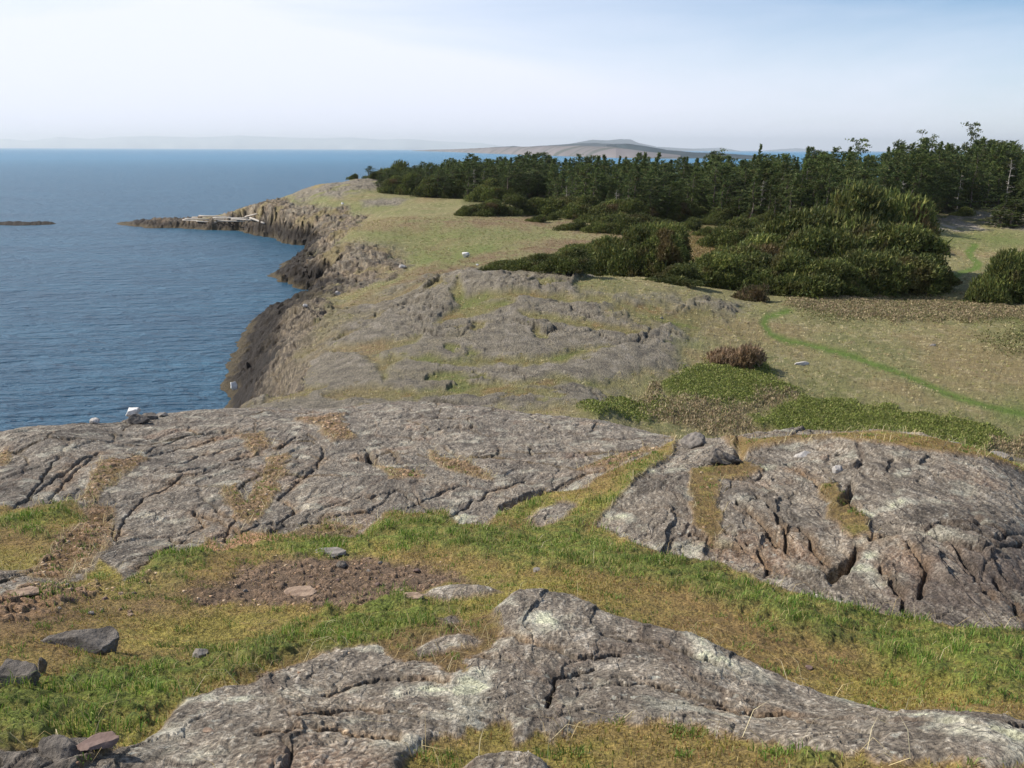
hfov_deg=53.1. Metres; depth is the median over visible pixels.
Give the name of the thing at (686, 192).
fir tree
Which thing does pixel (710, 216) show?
forest edge shrub
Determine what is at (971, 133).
broken pine
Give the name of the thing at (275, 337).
sea cliff
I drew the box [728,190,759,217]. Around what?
pine tree
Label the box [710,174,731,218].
fir tree
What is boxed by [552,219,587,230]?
meadow shrub
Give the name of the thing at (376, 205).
meadow
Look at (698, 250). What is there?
rust heath
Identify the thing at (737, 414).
rose thicket
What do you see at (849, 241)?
shrub
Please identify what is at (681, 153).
wooded hill
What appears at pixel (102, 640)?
rock block
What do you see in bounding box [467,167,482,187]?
pine tree
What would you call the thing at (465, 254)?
boulder
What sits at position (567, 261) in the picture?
windblown fir
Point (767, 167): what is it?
deep forest
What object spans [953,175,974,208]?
fir tree
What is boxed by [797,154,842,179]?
pine tree
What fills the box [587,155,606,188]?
fir tree
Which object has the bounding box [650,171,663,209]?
fir tree
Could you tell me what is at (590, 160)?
pine tree
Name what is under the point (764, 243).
windblown fir
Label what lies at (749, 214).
forest edge shrub
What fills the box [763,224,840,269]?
shrub
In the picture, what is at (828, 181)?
fir tree
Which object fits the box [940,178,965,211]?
fir tree
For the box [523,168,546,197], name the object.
fir tree
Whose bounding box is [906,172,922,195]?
fir tree
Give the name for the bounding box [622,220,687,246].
windblown fir
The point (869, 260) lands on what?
shrub
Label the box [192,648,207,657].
stone
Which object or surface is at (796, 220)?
shrub
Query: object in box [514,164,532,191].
fir tree
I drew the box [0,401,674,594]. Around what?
bedrock dome
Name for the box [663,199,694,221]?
forest edge shrub
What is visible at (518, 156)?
fir tree
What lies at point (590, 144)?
wooded ridge
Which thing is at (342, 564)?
stone
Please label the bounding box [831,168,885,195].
pine tree
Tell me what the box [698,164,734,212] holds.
fir tree
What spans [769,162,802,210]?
pine tree
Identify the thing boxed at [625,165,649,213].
fir tree
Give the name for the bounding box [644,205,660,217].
forest edge shrub
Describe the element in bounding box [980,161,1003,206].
fir tree
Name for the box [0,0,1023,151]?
sky
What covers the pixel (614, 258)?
windblown fir
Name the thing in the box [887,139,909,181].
pine tree
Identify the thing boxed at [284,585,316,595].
flat stone
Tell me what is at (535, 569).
stone
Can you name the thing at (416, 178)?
pine tree
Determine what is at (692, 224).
meadow shrub
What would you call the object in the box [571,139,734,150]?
distant hill
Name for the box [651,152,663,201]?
fir tree
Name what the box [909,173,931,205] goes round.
fir tree
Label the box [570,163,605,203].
fir tree
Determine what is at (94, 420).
boulder
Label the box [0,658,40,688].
rock block
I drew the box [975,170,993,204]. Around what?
fir tree
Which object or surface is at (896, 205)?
windblown fir
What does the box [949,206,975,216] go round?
outcrop shrub
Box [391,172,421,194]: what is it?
forest edge shrub
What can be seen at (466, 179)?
fir tree
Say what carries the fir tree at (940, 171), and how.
on the meadow
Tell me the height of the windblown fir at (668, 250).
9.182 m
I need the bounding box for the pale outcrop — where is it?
[937,210,1023,231]
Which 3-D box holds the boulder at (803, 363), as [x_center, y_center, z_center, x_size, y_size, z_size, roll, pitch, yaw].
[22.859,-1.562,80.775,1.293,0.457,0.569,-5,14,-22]
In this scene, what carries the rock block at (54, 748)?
on the turf at (800, 644)
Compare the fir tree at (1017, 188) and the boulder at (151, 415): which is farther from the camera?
the fir tree at (1017, 188)
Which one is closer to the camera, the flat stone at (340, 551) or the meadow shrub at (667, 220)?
the flat stone at (340, 551)
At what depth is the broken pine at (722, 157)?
251.92 m
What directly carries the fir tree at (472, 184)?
on the meadow
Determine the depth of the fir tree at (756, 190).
204.36 m
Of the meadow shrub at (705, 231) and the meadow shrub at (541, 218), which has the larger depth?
the meadow shrub at (541, 218)
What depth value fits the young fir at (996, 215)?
213.81 m
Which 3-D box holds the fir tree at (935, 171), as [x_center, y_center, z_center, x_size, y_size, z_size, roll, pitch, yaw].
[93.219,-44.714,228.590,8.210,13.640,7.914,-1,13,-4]
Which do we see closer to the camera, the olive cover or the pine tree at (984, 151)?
the olive cover
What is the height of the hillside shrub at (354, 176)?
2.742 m
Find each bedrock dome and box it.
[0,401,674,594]
[594,426,1023,629]
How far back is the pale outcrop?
218.90 m
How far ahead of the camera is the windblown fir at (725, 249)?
133.41 m
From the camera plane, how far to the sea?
207.12 m
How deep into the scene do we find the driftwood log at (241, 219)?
302.70 m
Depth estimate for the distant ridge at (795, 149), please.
56862.78 m
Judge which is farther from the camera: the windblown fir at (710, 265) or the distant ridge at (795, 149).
the distant ridge at (795, 149)
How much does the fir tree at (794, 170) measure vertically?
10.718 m
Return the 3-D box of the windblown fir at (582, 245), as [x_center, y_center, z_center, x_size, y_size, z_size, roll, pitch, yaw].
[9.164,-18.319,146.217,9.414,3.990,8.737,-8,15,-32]
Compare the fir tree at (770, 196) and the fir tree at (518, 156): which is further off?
the fir tree at (518, 156)
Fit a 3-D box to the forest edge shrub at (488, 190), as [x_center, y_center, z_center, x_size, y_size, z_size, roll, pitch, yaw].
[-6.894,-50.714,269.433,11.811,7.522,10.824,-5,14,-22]
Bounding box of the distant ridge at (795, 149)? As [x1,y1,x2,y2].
[697,148,825,150]
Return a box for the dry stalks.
[0,424,1019,767]
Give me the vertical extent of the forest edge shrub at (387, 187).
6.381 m
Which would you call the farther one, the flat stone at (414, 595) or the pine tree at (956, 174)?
the pine tree at (956, 174)
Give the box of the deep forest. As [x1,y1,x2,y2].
[377,139,1023,213]
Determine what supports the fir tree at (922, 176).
on the meadow
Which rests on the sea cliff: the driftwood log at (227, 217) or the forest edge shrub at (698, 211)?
the driftwood log at (227, 217)
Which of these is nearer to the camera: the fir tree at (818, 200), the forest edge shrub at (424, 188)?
the fir tree at (818, 200)
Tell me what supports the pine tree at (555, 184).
on the meadow
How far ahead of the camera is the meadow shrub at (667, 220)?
199.42 m
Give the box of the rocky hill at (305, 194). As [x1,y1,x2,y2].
[292,178,381,202]
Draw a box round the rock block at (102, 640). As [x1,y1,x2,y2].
[40,626,119,654]
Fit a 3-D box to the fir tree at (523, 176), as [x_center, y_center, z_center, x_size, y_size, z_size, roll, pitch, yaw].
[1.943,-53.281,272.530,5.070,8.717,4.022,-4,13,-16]
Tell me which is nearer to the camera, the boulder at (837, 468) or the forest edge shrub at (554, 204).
the boulder at (837, 468)
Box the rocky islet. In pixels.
[0,221,55,225]
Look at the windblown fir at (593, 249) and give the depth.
138.17 m
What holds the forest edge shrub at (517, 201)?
on the meadow
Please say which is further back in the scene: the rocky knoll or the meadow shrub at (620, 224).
the meadow shrub at (620, 224)
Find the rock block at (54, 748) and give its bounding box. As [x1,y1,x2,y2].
[37,734,88,762]
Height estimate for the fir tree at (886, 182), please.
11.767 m
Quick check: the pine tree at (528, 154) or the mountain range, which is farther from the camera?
the mountain range
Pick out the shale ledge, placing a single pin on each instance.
(17, 759)
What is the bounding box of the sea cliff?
[117,196,412,407]
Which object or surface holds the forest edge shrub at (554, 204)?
on the meadow
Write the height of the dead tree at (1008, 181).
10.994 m
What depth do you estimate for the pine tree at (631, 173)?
219.57 m
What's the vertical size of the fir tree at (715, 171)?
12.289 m
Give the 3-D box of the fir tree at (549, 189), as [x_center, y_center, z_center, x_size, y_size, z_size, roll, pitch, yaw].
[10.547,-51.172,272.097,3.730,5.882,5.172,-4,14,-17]
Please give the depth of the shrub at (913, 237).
127.68 m
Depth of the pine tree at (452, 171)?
286.91 m
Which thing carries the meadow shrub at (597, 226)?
on the meadow
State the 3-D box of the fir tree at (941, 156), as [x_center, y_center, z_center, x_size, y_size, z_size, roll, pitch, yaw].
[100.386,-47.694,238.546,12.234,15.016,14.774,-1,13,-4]
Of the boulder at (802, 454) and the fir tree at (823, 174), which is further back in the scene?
the fir tree at (823, 174)
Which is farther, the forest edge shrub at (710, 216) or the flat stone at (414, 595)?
the forest edge shrub at (710, 216)
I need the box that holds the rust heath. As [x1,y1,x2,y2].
[687,225,717,260]
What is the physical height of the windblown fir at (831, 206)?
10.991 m
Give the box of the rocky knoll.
[239,267,750,411]
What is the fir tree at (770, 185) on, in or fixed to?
on the meadow
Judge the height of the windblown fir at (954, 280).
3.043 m
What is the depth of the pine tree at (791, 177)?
200.19 m
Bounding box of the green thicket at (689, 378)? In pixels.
[576,355,1018,451]
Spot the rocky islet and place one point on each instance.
(15, 223)
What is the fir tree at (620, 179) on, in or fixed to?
on the meadow
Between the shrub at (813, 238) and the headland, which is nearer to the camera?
the shrub at (813, 238)
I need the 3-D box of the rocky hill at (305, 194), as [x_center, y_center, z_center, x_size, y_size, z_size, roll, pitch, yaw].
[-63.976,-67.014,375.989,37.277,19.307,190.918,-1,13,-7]
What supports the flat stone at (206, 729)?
on the bedrock slab
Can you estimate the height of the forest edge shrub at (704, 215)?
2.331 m
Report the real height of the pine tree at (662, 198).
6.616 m
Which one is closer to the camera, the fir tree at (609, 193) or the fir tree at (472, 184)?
the fir tree at (609, 193)
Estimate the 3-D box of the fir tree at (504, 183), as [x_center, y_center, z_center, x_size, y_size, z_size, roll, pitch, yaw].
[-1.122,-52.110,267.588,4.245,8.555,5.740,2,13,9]
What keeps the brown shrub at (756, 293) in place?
on the meadow
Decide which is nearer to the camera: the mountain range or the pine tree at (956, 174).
the pine tree at (956, 174)
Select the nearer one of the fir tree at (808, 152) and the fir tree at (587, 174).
the fir tree at (808, 152)
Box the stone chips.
[0,412,719,765]
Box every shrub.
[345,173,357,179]
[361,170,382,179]
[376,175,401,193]
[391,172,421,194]
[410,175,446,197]
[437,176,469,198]
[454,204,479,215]
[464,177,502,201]
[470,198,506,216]
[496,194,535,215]
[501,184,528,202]
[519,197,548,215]
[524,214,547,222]
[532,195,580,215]
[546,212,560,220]
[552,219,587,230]
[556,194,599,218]
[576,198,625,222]
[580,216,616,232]
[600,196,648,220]
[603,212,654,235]
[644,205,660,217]
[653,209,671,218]
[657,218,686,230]
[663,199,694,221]
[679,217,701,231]
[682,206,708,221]
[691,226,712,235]
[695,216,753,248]
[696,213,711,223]
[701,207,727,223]
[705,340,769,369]
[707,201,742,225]
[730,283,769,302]
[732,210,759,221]
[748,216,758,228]
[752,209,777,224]
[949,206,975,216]
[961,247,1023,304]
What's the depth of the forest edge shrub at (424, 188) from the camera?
285.79 m
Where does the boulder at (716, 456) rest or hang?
on the bedrock dome at (947, 538)
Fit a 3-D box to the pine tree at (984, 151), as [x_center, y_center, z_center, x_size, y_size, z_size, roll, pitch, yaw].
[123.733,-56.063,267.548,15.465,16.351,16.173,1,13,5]
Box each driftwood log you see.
[199,215,231,216]
[212,217,243,217]
[217,220,244,221]
[231,218,253,220]
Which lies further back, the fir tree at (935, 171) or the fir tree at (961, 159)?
the fir tree at (961, 159)
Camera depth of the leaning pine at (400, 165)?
343.80 m
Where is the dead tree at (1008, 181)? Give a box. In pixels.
[1003,161,1014,196]
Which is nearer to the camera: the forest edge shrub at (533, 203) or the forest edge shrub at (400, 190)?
the forest edge shrub at (533, 203)
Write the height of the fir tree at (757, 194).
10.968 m
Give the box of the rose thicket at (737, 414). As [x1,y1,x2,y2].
[630,293,1023,458]
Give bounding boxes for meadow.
[190,179,1023,467]
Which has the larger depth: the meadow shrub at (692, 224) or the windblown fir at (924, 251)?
the meadow shrub at (692, 224)
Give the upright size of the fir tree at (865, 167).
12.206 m
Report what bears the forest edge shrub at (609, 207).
on the meadow
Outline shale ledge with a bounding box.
[0,737,116,767]
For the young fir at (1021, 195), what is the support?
on the pale outcrop
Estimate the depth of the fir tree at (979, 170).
243.47 m
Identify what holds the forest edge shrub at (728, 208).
on the meadow
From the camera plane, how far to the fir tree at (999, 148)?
265.21 m
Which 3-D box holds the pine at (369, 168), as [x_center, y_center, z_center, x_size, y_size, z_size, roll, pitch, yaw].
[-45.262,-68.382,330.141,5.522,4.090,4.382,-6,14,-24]
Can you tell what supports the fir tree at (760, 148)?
on the meadow
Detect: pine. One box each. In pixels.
[363,166,375,175]
[378,158,409,179]
[711,148,732,171]
[842,137,871,184]
[917,129,934,155]
[927,134,942,153]
[957,121,982,166]
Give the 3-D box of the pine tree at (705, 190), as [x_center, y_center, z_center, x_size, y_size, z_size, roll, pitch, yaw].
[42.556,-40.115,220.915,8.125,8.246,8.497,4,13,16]
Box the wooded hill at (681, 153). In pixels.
[605,144,756,158]
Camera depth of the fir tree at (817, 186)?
196.95 m
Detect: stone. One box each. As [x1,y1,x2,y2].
[9,586,38,596]
[76,731,119,750]
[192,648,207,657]
[203,727,214,732]
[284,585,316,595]
[316,547,345,557]
[336,561,347,568]
[405,592,423,599]
[533,567,539,571]
[805,665,812,669]
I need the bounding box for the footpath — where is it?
[760,243,1023,415]
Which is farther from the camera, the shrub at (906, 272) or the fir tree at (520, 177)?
the fir tree at (520, 177)
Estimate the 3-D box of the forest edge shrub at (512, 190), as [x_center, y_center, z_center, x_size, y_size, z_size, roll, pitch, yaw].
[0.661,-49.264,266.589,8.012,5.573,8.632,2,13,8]
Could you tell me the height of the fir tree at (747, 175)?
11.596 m
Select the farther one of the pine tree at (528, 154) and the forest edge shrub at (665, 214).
the pine tree at (528, 154)
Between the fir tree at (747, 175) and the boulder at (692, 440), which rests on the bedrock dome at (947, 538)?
the boulder at (692, 440)
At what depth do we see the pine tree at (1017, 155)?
283.59 m
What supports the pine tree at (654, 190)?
on the meadow
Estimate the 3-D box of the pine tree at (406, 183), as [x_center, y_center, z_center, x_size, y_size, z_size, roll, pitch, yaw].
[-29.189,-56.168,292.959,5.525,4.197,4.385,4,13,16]
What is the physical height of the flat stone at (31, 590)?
0.042 m
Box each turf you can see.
[0,412,1023,767]
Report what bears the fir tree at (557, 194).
on the meadow
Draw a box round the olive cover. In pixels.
[780,292,1023,357]
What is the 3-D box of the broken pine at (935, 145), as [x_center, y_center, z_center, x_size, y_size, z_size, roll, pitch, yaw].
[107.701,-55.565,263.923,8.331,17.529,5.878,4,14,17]
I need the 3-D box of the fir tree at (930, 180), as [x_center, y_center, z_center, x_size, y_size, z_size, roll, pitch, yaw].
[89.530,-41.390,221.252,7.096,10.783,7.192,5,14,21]
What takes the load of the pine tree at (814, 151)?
on the meadow
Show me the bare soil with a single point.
(283, 574)
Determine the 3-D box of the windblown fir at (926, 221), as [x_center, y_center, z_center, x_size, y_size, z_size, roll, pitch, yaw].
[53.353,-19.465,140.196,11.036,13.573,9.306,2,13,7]
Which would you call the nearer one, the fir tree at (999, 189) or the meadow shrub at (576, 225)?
the meadow shrub at (576, 225)
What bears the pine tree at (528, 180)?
on the meadow
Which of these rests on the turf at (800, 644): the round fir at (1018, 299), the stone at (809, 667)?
the stone at (809, 667)
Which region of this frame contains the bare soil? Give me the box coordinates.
[0,554,474,619]
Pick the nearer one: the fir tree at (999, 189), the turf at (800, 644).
the turf at (800, 644)
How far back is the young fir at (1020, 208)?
211.85 m
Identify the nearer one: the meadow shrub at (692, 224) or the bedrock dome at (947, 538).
the bedrock dome at (947, 538)
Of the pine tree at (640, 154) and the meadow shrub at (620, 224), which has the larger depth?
the pine tree at (640, 154)
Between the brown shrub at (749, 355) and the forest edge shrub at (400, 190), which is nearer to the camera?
the brown shrub at (749, 355)
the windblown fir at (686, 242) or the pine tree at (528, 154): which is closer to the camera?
the windblown fir at (686, 242)
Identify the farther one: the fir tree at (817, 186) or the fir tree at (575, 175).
the fir tree at (575, 175)
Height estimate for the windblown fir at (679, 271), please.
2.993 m
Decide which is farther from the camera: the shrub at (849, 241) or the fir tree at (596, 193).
the fir tree at (596, 193)
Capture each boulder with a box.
[89,417,99,423]
[124,414,149,424]
[126,407,140,416]
[142,412,157,419]
[157,412,167,416]
[230,381,237,389]
[462,252,469,257]
[680,432,705,448]
[700,448,742,465]
[794,451,810,457]
[795,361,808,365]
[832,465,842,472]
[990,451,1012,460]
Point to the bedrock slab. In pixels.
(577, 656)
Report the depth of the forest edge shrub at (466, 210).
229.09 m
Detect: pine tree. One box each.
[402,180,412,188]
[411,177,420,189]
[430,169,456,190]
[445,164,462,184]
[454,167,481,188]
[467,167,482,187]
[495,163,537,192]
[513,172,541,187]
[519,151,537,165]
[531,163,548,188]
[547,177,569,195]
[567,180,589,196]
[575,156,594,183]
[618,169,650,202]
[633,152,660,179]
[638,177,679,208]
[657,189,679,210]
[692,179,718,208]
[716,174,751,206]
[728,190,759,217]
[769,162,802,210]
[773,173,811,212]
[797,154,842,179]
[800,146,835,171]
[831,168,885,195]
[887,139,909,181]
[944,170,973,204]
[958,138,1016,185]
[1010,177,1023,193]
[1014,144,1023,173]
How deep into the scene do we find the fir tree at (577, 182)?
242.31 m
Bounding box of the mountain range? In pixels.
[0,136,504,149]
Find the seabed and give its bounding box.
[138,225,312,289]
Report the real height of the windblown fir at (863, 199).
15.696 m
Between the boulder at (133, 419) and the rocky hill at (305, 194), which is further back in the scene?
the rocky hill at (305, 194)
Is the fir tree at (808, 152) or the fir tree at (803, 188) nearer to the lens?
the fir tree at (803, 188)
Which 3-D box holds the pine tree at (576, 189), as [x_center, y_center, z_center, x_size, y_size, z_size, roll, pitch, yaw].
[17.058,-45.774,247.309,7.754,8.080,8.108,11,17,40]
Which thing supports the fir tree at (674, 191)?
on the meadow
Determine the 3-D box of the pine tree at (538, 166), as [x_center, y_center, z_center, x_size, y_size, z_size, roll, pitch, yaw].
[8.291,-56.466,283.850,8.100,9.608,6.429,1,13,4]
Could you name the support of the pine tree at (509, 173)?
on the meadow
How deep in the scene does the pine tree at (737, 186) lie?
212.34 m
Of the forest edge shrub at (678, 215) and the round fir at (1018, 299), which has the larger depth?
the forest edge shrub at (678, 215)
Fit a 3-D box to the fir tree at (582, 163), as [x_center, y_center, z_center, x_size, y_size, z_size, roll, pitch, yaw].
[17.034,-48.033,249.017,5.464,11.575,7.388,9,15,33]
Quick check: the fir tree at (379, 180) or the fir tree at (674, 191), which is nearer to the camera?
the fir tree at (674, 191)
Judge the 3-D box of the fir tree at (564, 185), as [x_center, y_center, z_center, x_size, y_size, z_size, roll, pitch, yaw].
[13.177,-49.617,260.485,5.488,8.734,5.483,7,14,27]
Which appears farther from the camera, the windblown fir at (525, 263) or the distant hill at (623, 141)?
the distant hill at (623, 141)
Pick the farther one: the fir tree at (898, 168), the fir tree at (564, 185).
the fir tree at (564, 185)
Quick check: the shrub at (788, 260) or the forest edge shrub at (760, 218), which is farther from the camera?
the forest edge shrub at (760, 218)
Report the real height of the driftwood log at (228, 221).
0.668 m
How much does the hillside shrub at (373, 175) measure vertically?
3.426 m
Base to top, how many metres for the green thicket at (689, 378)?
4.086 m
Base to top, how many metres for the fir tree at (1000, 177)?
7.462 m
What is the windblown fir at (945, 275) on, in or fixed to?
on the meadow
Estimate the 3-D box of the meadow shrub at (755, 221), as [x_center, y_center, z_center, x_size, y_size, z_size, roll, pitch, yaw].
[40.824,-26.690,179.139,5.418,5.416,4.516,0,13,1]
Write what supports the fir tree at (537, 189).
on the meadow
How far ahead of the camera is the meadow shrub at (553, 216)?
223.94 m
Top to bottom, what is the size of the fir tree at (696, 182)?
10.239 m
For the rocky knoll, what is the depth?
81.27 m
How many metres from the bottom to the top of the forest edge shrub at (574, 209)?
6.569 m
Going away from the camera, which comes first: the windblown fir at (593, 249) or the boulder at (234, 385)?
the boulder at (234, 385)
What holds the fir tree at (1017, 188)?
on the meadow
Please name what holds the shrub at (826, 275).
on the meadow
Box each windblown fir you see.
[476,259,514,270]
[502,252,551,271]
[529,246,595,274]
[554,242,591,253]
[573,234,619,275]
[583,223,660,276]
[619,221,691,277]
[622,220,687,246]
[642,262,709,287]
[673,251,751,289]
[675,232,693,262]
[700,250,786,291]
[703,242,764,257]
[727,232,785,263]
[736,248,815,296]
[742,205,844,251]
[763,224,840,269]
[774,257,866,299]
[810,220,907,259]
[811,178,891,236]
[820,202,853,214]
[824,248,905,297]
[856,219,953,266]
[860,187,939,229]
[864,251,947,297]
[893,193,944,238]
[906,251,952,293]
[910,228,942,254]
[947,271,962,287]
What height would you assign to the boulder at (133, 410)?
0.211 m
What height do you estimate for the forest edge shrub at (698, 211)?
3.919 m
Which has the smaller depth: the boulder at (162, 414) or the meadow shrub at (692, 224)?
the boulder at (162, 414)
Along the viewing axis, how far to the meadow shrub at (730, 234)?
171.70 m
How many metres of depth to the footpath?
85.24 m
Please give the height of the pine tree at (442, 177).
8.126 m
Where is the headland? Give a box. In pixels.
[412,146,680,158]
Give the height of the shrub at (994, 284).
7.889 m
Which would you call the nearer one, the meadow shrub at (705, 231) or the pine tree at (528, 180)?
the meadow shrub at (705, 231)
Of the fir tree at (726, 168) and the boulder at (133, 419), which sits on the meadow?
the fir tree at (726, 168)
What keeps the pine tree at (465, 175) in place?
on the meadow
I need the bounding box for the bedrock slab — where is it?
[81,584,1023,767]
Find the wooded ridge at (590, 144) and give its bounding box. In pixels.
[506,143,608,146]
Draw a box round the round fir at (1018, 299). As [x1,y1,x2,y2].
[1009,289,1023,304]
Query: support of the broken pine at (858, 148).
on the meadow
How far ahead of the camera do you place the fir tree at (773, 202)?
199.08 m
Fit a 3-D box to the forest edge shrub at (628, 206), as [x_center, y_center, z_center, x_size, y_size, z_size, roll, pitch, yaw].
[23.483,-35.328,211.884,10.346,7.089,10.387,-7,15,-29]
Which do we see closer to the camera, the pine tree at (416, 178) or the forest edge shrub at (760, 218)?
the forest edge shrub at (760, 218)
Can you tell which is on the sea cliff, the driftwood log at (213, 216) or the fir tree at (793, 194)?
the driftwood log at (213, 216)
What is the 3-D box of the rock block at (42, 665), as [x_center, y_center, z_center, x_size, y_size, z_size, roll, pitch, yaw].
[-2.173,1.309,4.740,0.047,0.100,0.025,0,13,0]
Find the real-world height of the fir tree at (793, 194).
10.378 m
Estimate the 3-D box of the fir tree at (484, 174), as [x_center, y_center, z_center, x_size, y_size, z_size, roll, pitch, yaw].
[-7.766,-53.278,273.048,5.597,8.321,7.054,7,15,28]
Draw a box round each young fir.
[977,193,1023,227]
[992,187,1023,224]
[997,199,1023,226]
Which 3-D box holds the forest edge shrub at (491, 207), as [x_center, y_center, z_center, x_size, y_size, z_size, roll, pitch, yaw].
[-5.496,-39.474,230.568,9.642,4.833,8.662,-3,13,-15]
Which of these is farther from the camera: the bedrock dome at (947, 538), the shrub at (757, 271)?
the shrub at (757, 271)
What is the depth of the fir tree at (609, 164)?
256.15 m
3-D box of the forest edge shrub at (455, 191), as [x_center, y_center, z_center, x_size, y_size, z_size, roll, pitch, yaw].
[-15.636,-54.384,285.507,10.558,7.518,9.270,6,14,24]
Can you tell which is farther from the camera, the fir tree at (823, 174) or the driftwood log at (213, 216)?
the driftwood log at (213, 216)
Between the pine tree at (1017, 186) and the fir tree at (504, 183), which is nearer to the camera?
the pine tree at (1017, 186)
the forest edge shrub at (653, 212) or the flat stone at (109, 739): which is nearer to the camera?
the flat stone at (109, 739)
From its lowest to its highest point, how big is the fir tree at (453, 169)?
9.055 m
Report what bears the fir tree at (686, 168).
on the meadow
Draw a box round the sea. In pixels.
[0,148,963,430]
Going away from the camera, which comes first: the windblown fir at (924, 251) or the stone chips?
the stone chips
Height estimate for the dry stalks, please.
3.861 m
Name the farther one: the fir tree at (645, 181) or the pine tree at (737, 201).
the fir tree at (645, 181)
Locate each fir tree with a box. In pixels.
[375,174,388,187]
[443,166,463,197]
[457,168,471,198]
[462,165,477,198]
[475,168,490,184]
[500,170,512,199]
[513,154,534,169]
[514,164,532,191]
[516,167,526,186]
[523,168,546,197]
[530,174,551,197]
[545,180,552,197]
[546,186,565,197]
[554,172,568,196]
[561,172,585,195]
[568,177,583,198]
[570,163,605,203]
[574,162,587,195]
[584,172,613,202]
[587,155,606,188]
[588,167,609,204]
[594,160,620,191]
[606,190,613,199]
[610,177,624,198]
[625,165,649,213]
[637,180,660,206]
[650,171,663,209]
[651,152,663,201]
[656,180,687,217]
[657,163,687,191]
[671,157,705,202]
[679,178,702,206]
[684,171,707,208]
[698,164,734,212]
[702,161,736,212]
[703,163,735,209]
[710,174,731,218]
[728,165,758,215]
[741,169,765,220]
[746,167,766,209]
[755,144,766,183]
[760,177,781,213]
[764,187,780,220]
[767,185,782,219]
[778,169,814,211]
[780,173,805,213]
[792,161,818,208]
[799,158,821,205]
[802,146,811,177]
[805,179,825,208]
[807,194,824,209]
[813,171,830,204]
[820,167,839,206]
[856,162,870,196]
[878,162,894,190]
[885,165,906,195]
[903,164,946,220]
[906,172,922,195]
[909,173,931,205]
[919,153,947,204]
[920,167,943,197]
[931,164,957,211]
[933,147,973,209]
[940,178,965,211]
[951,148,1000,209]
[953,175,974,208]
[955,155,970,199]
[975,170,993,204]
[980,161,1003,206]
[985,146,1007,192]
[990,174,1017,201]
[993,178,1013,205]
[1010,178,1023,199]
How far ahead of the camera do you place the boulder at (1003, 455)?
55.94 m
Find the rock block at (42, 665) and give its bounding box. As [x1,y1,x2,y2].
[38,657,47,672]
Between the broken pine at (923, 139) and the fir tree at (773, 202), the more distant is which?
the broken pine at (923, 139)

